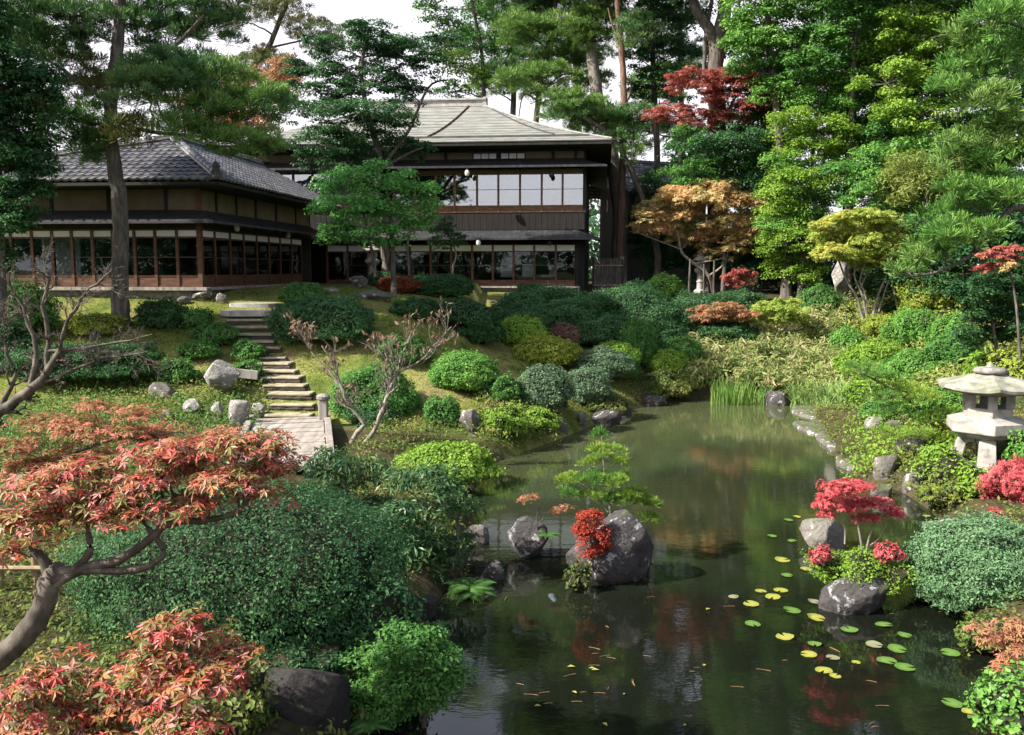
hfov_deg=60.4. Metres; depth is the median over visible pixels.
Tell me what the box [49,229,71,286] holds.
window
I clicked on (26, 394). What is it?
bare tree
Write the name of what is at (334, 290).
rock
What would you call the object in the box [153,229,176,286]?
window
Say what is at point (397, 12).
sky
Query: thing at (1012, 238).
evergreen bush
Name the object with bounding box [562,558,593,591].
leafy plant
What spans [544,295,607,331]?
clipped shrub
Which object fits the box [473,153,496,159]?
transom window
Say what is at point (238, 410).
rock
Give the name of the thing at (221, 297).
rock
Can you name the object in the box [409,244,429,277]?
window
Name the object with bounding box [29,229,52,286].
window
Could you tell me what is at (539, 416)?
clipped shrub
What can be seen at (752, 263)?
evergreen bush
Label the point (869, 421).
rock
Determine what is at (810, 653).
lily pad
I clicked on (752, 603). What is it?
lily pad
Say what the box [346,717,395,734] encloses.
fern
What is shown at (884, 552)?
red bush
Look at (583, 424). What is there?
rock
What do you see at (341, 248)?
window
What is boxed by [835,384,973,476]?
shore undergrowth
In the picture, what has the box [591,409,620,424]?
rock
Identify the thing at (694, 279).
evergreen bush
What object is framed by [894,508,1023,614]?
clipped hedge
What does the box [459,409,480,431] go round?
rock
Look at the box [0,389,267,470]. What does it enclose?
maple undergrowth
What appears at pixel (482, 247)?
window
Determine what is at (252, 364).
clipped shrub
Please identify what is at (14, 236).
window
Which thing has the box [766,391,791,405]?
rock
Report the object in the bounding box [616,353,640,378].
clipped shrub
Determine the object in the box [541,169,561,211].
window
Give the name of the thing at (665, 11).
cedar tree
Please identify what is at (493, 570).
rock
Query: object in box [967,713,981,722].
lily pad
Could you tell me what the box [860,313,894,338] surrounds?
clipped shrub
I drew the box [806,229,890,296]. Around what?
evergreen bush
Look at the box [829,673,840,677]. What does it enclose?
lily pad
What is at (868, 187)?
broadleaf tree
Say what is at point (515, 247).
window
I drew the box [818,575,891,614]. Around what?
boulder
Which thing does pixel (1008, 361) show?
clipped shrub
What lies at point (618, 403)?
clipped shrub
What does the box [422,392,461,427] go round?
clipped shrub
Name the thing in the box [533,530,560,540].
fern
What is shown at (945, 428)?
clipped shrub
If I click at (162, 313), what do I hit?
clipped shrub
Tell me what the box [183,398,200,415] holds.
rock
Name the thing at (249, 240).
window
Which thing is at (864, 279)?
prop pole
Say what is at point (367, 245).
window
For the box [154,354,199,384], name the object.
clipped shrub
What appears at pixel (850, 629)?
lily pad
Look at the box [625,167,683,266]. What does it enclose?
evergreen bush
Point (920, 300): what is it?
clipped shrub
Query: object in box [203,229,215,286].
window
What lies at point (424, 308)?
clipped shrub
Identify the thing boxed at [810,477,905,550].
maple tree
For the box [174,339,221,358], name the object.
clipped shrub
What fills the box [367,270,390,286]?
clipped shrub
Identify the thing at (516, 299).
clipped shrub
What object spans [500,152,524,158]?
transom window
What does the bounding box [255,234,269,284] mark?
window
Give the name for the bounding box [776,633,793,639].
lily pad
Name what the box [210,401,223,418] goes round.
rock
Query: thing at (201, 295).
rock
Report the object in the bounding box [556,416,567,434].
rock
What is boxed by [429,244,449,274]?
window
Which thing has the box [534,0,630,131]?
pine tree
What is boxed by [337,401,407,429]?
clipped shrub
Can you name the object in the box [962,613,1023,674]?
shrub
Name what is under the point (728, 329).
clipped shrub
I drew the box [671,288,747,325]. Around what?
clipped shrub
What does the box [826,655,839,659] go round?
lily pad
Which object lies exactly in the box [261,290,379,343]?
clipped shrub
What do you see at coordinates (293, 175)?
window
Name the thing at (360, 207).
maple tree
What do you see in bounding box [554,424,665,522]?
pine tree
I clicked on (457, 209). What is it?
window
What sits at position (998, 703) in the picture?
leafy shrub
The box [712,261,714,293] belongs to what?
prop pole
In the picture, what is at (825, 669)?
lily pad
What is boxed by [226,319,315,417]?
garden steps
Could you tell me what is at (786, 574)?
lily pad
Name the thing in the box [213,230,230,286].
window
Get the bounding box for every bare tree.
[0,236,170,430]
[283,296,460,442]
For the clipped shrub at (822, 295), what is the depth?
34.27 m
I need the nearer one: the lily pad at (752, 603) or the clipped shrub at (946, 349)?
the lily pad at (752, 603)
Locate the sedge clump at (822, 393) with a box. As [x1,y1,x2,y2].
[778,373,877,407]
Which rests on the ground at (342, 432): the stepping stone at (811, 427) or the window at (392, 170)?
the stepping stone at (811, 427)
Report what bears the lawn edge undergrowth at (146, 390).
on the ground at (342, 432)
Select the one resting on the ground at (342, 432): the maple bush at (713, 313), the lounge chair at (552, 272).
the maple bush at (713, 313)
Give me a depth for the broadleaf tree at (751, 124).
41.73 m
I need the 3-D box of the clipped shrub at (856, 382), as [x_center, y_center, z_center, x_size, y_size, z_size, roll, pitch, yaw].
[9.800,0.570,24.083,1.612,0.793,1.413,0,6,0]
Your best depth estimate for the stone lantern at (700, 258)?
39.59 m
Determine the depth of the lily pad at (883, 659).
9.73 m
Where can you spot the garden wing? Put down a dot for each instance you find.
(190, 204)
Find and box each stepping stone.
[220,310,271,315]
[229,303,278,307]
[791,405,816,418]
[793,419,825,435]
[816,434,835,451]
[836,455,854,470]
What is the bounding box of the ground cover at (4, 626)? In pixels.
[0,296,1023,734]
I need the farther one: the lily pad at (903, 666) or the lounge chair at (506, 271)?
the lounge chair at (506, 271)
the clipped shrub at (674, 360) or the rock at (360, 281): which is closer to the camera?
the clipped shrub at (674, 360)
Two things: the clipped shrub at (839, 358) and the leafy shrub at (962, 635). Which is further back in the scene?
the clipped shrub at (839, 358)
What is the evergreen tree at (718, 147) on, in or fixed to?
on the ground at (342, 432)
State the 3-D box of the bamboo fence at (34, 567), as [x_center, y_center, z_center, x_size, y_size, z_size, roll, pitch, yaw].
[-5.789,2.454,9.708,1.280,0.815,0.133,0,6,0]
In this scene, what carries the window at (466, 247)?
in the house at (508, 200)
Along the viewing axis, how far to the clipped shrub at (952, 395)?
19.79 m
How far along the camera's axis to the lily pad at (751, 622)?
10.73 m
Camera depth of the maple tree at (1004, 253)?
19.74 m
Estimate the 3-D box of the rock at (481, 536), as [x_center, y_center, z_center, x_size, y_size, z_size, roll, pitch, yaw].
[-0.566,2.717,13.972,0.395,0.472,0.376,4,7,30]
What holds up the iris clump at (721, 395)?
in the pond water
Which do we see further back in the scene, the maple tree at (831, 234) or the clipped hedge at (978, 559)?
the maple tree at (831, 234)
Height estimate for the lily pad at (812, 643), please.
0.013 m
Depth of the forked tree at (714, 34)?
39.42 m
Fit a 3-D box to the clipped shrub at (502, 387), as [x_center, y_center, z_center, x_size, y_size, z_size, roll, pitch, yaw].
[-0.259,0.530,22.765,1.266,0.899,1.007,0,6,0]
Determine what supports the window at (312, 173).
in the house at (508, 200)
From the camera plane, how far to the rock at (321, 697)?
7.82 m
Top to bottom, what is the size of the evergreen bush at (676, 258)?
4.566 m
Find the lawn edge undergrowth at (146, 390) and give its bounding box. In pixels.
[39,368,271,423]
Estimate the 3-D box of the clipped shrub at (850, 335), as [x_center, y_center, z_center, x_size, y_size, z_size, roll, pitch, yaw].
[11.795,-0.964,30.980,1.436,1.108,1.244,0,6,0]
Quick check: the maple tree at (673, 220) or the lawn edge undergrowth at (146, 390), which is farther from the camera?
the maple tree at (673, 220)
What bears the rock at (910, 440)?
on the ground at (342, 432)
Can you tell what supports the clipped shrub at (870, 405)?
on the ground at (342, 432)
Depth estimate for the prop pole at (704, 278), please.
38.63 m
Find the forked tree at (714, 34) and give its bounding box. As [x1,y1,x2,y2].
[667,0,735,291]
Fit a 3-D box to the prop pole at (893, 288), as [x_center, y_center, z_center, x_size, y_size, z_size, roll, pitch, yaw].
[14.138,-2.616,32.497,0.615,1.958,0.099,0,6,0]
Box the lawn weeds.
[18,287,654,431]
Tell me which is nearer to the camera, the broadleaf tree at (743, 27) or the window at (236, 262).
the window at (236, 262)
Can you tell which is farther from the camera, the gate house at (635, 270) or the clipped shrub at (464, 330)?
the gate house at (635, 270)
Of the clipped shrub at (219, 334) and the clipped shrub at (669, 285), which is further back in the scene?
the clipped shrub at (669, 285)
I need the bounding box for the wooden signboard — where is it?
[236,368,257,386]
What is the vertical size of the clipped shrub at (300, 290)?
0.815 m
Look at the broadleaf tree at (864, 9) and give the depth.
35.52 m
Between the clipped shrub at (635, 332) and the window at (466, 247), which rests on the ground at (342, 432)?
the clipped shrub at (635, 332)
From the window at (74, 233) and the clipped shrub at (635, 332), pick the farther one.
the clipped shrub at (635, 332)
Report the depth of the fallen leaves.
25.76 m
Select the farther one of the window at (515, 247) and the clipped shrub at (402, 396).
the window at (515, 247)
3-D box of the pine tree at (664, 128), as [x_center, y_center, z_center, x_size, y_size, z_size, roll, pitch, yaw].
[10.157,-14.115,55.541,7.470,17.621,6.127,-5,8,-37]
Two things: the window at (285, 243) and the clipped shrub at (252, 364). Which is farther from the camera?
the window at (285, 243)
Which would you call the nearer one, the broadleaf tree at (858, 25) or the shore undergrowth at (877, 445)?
the shore undergrowth at (877, 445)
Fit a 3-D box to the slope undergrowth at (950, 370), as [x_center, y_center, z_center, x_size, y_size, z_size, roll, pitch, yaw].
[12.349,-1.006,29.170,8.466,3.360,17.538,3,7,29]
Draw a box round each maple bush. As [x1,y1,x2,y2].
[685,301,746,324]
[730,305,777,334]
[750,296,812,333]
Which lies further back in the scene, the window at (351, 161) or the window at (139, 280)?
the window at (351, 161)
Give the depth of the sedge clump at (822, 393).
26.27 m
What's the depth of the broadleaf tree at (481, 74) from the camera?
48.14 m
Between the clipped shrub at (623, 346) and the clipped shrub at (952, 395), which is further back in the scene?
the clipped shrub at (623, 346)
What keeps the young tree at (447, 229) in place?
on the ground at (342, 432)
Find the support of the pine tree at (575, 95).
on the ground at (342, 432)
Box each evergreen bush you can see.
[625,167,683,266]
[635,201,705,283]
[682,231,768,289]
[716,228,808,292]
[754,203,833,291]
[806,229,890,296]
[852,211,974,313]
[912,159,1023,297]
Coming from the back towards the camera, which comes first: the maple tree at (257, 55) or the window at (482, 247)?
the maple tree at (257, 55)
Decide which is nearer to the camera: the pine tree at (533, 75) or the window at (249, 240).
the window at (249, 240)
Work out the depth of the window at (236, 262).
30.53 m
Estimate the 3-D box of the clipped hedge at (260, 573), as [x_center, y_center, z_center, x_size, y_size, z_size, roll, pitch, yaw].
[-3.014,2.043,9.591,4.264,2.070,3.136,0,6,0]
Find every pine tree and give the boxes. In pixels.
[0,0,310,331]
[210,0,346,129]
[431,0,561,115]
[486,0,617,122]
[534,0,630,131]
[536,0,667,284]
[536,84,661,277]
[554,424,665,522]
[556,0,635,284]
[615,0,726,162]
[841,357,963,444]
[880,0,1023,281]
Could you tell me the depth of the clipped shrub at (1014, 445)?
15.96 m
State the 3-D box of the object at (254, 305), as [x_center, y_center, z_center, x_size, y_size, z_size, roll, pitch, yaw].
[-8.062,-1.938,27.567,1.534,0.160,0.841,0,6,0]
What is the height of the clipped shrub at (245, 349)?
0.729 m
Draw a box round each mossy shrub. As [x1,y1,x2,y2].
[797,544,929,594]
[807,547,844,571]
[902,451,989,481]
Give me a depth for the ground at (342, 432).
21.76 m
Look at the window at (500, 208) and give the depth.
38.75 m
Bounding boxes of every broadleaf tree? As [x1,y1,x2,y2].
[408,0,527,97]
[661,24,821,288]
[715,0,852,298]
[773,6,889,209]
[803,0,920,298]
[829,0,994,222]
[833,127,954,302]
[872,148,987,270]
[902,0,1023,287]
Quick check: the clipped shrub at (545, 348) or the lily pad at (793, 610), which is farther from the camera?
the clipped shrub at (545, 348)
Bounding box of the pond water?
[365,398,1006,734]
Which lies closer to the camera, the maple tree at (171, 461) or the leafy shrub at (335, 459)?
the maple tree at (171, 461)
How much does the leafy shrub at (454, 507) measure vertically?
2.043 m
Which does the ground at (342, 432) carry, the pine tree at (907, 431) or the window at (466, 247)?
the pine tree at (907, 431)
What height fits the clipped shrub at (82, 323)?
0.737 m
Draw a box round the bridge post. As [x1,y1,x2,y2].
[316,393,329,425]
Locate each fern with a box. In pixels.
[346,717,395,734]
[427,620,451,638]
[444,577,496,602]
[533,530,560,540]
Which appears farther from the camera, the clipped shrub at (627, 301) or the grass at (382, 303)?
the clipped shrub at (627, 301)
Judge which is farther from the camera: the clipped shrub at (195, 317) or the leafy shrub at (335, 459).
the clipped shrub at (195, 317)
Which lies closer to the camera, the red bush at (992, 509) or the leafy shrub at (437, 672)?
the leafy shrub at (437, 672)
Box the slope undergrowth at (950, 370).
[789,286,1023,394]
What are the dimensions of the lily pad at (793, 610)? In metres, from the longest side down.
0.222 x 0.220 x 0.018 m
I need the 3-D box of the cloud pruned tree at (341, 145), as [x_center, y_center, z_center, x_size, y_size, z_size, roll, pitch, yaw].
[-5.397,-7.973,33.549,6.024,10.142,6.098,-6,9,-43]
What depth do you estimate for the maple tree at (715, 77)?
38.68 m
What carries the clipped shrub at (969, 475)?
on the ground at (342, 432)
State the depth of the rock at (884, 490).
16.75 m
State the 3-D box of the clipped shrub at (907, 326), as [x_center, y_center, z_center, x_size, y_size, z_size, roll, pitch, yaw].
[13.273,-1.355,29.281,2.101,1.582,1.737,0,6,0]
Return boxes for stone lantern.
[363,242,380,285]
[693,252,708,292]
[937,362,1023,472]
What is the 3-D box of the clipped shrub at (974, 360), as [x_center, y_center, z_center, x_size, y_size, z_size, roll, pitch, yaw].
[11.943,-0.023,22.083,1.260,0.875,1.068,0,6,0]
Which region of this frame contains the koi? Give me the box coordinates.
[548,593,557,601]
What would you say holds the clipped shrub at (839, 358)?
on the ground at (342, 432)
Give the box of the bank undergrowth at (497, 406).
[465,391,568,444]
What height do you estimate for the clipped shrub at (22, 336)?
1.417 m
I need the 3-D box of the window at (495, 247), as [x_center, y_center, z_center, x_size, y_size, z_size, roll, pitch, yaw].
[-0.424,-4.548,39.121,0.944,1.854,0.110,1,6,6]
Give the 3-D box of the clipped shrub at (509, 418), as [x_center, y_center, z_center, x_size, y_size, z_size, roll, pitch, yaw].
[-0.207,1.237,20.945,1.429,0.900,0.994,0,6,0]
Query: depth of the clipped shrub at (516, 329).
28.71 m
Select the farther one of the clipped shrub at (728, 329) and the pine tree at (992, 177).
the clipped shrub at (728, 329)
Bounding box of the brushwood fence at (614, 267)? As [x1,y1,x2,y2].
[592,256,623,293]
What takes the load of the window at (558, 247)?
in the house at (508, 200)
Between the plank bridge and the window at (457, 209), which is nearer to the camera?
the plank bridge
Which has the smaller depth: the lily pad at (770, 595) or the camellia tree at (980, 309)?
the lily pad at (770, 595)
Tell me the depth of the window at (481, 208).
38.84 m
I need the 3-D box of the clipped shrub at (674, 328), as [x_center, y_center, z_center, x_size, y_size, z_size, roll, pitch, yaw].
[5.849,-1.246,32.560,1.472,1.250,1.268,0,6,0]
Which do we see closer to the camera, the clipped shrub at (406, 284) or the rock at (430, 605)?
the rock at (430, 605)
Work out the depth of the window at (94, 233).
28.10 m
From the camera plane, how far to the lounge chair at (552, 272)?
40.37 m
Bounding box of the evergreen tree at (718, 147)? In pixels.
[653,106,796,292]
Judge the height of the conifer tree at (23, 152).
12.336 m
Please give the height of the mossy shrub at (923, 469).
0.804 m
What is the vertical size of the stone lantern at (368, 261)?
1.766 m
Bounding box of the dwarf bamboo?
[677,304,847,389]
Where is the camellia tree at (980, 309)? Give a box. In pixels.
[942,257,1023,356]
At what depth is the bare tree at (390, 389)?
18.47 m
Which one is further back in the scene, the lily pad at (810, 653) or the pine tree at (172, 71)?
the pine tree at (172, 71)
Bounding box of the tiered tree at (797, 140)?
[749,67,866,298]
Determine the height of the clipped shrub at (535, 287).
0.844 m
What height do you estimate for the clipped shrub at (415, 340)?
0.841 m
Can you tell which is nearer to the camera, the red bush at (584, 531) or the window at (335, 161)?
the red bush at (584, 531)
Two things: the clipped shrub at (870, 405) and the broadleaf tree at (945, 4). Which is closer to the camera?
the clipped shrub at (870, 405)
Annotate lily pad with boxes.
[743,600,758,605]
[745,620,760,626]
[755,589,766,592]
[765,593,780,598]
[773,588,787,591]
[774,557,789,561]
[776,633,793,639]
[781,573,792,576]
[783,606,800,612]
[801,650,816,656]
[807,613,824,620]
[807,641,821,645]
[808,599,818,603]
[815,667,832,672]
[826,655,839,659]
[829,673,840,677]
[841,626,857,631]
[866,640,881,647]
[875,622,892,625]
[876,656,896,663]
[887,644,906,652]
[894,663,914,670]
[897,632,911,637]
[940,648,959,655]
[941,698,962,707]
[961,708,979,714]
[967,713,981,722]
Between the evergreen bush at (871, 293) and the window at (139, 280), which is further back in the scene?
the evergreen bush at (871, 293)
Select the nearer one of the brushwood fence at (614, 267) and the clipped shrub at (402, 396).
the clipped shrub at (402, 396)
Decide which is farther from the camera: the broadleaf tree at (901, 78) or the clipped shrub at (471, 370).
the broadleaf tree at (901, 78)
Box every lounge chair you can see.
[501,264,511,279]
[522,264,535,279]
[536,264,554,279]
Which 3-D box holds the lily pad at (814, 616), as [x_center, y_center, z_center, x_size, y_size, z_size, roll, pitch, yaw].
[3.773,3.090,10.920,0.216,0.021,0.214,3,10,0]
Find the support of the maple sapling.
on the boulder at (522, 533)
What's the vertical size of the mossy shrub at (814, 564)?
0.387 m
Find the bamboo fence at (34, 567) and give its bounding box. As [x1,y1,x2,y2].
[0,554,40,593]
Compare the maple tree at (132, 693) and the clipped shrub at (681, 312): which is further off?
the clipped shrub at (681, 312)
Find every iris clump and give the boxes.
[710,369,752,405]
[744,382,778,404]
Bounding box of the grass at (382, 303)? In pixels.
[0,286,650,434]
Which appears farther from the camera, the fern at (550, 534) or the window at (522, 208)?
the window at (522, 208)
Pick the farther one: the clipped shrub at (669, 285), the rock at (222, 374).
the clipped shrub at (669, 285)
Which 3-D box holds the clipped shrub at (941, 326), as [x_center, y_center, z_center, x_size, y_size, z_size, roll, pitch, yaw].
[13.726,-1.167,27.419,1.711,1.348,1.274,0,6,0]
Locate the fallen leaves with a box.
[5,286,644,432]
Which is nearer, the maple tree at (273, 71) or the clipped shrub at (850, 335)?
the clipped shrub at (850, 335)
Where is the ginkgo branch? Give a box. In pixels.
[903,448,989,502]
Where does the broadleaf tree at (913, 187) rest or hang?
on the ground at (342, 432)
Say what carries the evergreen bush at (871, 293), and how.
on the ground at (342, 432)
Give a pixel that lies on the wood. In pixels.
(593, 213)
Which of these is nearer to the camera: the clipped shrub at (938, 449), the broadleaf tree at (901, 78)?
the clipped shrub at (938, 449)
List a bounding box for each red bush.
[570,508,613,569]
[719,267,759,288]
[807,543,833,565]
[872,540,908,562]
[974,455,1023,503]
[976,504,1010,525]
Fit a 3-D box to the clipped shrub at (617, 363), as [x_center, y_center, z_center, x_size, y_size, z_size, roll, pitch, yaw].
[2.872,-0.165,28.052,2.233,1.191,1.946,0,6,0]
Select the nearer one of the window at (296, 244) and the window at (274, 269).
the window at (274, 269)
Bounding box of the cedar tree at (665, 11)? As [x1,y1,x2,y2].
[611,0,717,278]
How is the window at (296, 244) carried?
in the garden wing
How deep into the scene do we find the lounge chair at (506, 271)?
39.79 m
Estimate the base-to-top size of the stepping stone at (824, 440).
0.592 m
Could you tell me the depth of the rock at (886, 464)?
17.64 m
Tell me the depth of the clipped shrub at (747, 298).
35.47 m
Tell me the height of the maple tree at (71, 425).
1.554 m
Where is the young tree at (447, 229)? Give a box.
[424,214,468,273]
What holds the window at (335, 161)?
in the house at (508, 200)
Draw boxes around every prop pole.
[688,259,690,294]
[703,264,704,294]
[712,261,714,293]
[858,264,872,291]
[888,270,899,312]
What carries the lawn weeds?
on the ground at (342, 432)
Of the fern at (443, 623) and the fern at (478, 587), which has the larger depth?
the fern at (478, 587)
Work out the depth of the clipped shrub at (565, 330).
30.43 m
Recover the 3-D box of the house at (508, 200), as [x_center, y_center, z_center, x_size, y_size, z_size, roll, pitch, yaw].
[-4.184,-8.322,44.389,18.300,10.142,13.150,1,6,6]
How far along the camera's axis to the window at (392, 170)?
39.22 m
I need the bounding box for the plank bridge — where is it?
[225,412,334,478]
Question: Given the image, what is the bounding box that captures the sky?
[4,0,1023,267]
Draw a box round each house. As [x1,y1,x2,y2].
[217,97,612,292]
[589,159,705,284]
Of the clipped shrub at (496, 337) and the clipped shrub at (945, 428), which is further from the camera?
the clipped shrub at (496, 337)
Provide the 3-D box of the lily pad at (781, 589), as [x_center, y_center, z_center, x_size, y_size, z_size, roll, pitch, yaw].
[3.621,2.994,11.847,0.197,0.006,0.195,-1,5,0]
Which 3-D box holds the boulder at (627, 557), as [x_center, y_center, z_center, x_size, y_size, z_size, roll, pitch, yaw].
[1.363,2.597,12.304,1.047,1.244,0.868,5,8,36]
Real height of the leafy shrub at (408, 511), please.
1.603 m
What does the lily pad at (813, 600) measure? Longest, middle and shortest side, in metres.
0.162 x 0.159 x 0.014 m
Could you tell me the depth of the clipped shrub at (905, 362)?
23.91 m
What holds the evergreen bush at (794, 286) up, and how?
on the ground at (342, 432)
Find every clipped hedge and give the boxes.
[38,467,433,663]
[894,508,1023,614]
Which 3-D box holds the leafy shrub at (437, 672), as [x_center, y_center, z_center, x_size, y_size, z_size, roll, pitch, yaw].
[-1.019,3.156,8.290,1.439,1.632,0.811,3,7,22]
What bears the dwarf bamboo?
on the ground at (342, 432)
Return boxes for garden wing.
[2,135,342,300]
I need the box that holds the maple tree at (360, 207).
[303,157,445,296]
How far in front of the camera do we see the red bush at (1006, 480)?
14.67 m
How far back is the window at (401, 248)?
39.52 m
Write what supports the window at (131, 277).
in the garden wing
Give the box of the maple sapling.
[517,493,576,530]
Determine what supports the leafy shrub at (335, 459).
on the ground at (342, 432)
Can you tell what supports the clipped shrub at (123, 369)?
on the ground at (342, 432)
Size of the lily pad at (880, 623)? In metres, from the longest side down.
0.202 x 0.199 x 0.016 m
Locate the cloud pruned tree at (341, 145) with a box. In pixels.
[275,16,467,271]
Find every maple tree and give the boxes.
[0,395,248,493]
[0,428,311,671]
[0,600,287,734]
[175,53,308,142]
[303,157,445,296]
[625,178,780,292]
[641,61,791,292]
[804,206,922,324]
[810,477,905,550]
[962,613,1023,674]
[972,244,1023,366]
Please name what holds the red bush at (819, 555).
on the mossy shrub at (858, 565)
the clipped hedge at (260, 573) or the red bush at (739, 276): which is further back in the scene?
the red bush at (739, 276)
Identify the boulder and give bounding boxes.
[506,516,548,559]
[566,509,654,584]
[799,518,844,550]
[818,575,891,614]
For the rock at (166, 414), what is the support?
on the ground at (342, 432)
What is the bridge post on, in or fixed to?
on the ground at (342, 432)
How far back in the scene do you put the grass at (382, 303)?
25.12 m
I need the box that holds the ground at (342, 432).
[0,268,1023,734]
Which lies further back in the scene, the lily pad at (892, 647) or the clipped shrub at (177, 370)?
the clipped shrub at (177, 370)
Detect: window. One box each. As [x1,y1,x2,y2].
[8,230,31,285]
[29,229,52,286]
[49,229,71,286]
[69,229,92,286]
[90,229,111,286]
[110,229,134,286]
[132,229,154,286]
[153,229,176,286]
[175,229,197,286]
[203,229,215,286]
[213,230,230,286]
[228,232,244,285]
[242,233,257,284]
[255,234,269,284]
[267,236,280,283]
[279,237,291,283]
[290,238,302,282]
[291,162,304,180]
[311,162,329,197]
[326,245,346,283]
[330,161,349,209]
[346,245,366,283]
[350,161,370,205]
[367,245,381,274]
[388,244,408,272]
[392,170,412,212]
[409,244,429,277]
[413,170,434,212]
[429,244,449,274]
[434,170,453,212]
[450,244,470,274]
[453,170,475,212]
[471,244,491,285]
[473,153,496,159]
[476,169,497,212]
[492,244,511,285]
[497,169,518,212]
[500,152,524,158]
[512,244,532,285]
[519,169,540,211]
[533,244,554,285]
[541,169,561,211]
[555,244,574,285]
[561,168,582,211]
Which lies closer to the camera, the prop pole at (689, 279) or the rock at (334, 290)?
the rock at (334, 290)
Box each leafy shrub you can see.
[163,658,283,734]
[243,635,353,677]
[295,445,400,511]
[311,573,431,674]
[338,615,477,730]
[347,496,449,586]
[375,459,486,573]
[954,606,1023,655]
[959,656,1023,734]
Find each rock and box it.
[148,382,175,398]
[159,410,172,420]
[178,296,190,303]
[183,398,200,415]
[191,289,212,300]
[204,360,240,393]
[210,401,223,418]
[216,293,226,303]
[228,400,249,424]
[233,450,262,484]
[250,403,266,418]
[265,667,350,732]
[324,288,338,292]
[349,276,367,287]
[358,289,392,301]
[410,594,438,620]
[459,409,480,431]
[463,524,489,545]
[481,560,504,580]
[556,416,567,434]
[576,413,587,428]
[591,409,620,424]
[644,395,666,405]
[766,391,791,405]
[831,261,847,297]
[863,416,883,430]
[870,483,892,496]
[873,454,900,479]
[886,420,903,437]
[894,436,926,454]
[902,471,924,492]
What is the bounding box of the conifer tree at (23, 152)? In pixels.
[0,0,72,372]
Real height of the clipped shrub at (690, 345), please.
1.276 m
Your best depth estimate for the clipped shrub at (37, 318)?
24.68 m
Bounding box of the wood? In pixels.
[81,107,1023,280]
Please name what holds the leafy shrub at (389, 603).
on the ground at (342, 432)
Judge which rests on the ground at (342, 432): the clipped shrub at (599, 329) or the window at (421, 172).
the clipped shrub at (599, 329)
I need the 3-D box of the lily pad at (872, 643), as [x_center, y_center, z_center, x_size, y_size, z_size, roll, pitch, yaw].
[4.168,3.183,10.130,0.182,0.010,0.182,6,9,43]
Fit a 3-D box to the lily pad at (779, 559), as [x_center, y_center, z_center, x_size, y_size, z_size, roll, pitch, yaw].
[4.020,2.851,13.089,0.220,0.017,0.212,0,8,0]
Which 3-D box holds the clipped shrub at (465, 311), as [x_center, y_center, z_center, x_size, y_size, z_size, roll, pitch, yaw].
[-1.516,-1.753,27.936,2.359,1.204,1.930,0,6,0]
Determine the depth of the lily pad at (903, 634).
10.40 m
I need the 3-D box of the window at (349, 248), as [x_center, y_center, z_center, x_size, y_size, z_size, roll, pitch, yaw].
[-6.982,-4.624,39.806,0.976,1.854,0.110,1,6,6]
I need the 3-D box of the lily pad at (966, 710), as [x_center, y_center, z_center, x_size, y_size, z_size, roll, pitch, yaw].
[4.475,3.352,8.589,0.165,0.014,0.165,-2,5,0]
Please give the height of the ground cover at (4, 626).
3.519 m
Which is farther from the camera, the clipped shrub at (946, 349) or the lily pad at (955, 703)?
the clipped shrub at (946, 349)
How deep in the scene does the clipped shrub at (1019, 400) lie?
19.40 m
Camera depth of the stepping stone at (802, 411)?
26.32 m
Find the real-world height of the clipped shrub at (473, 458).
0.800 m
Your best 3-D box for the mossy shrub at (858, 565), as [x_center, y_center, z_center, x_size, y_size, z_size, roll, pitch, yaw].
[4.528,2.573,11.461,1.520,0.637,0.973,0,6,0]
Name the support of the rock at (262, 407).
on the ground at (342, 432)
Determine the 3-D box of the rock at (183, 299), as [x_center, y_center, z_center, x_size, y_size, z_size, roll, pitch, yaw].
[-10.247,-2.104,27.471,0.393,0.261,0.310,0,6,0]
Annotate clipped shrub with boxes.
[0,318,41,361]
[0,339,166,382]
[7,277,67,331]
[66,311,129,334]
[131,295,197,330]
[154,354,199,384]
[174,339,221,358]
[176,307,217,327]
[184,321,242,345]
[230,338,269,360]
[232,359,266,381]
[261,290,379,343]
[277,281,329,302]
[327,361,424,419]
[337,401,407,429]
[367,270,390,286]
[371,334,435,363]
[374,275,421,292]
[387,296,440,318]
[392,440,505,483]
[411,271,477,295]
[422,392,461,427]
[425,348,500,390]
[432,293,501,327]
[446,321,501,340]
[465,314,507,343]
[478,371,525,404]
[478,400,531,435]
[488,290,551,317]
[494,302,559,327]
[500,314,552,344]
[510,333,583,365]
[514,360,576,410]
[515,282,548,295]
[523,281,611,317]
[524,406,562,430]
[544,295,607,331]
[547,312,626,346]
[548,320,582,343]
[564,362,614,402]
[569,344,635,378]
[580,392,636,411]
[590,277,685,332]
[596,340,643,366]
[615,314,660,364]
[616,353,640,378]
[641,271,688,300]
[641,368,700,399]
[646,349,689,374]
[654,318,689,348]
[657,298,704,331]
[659,332,703,364]
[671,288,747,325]
[693,320,762,344]
[719,286,767,308]
[796,282,846,311]
[826,325,865,350]
[831,348,879,379]
[840,375,895,402]
[846,338,901,367]
[858,397,897,420]
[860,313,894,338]
[877,347,949,386]
[878,303,939,347]
[891,272,965,314]
[893,386,962,420]
[914,440,967,465]
[915,464,964,508]
[917,333,989,372]
[922,308,978,345]
[927,419,956,446]
[950,457,987,497]
[959,349,1002,374]
[985,346,1023,379]
[998,396,1023,405]
[999,429,1023,462]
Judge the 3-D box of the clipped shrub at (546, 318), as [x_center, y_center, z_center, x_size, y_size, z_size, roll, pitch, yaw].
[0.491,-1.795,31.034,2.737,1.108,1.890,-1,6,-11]

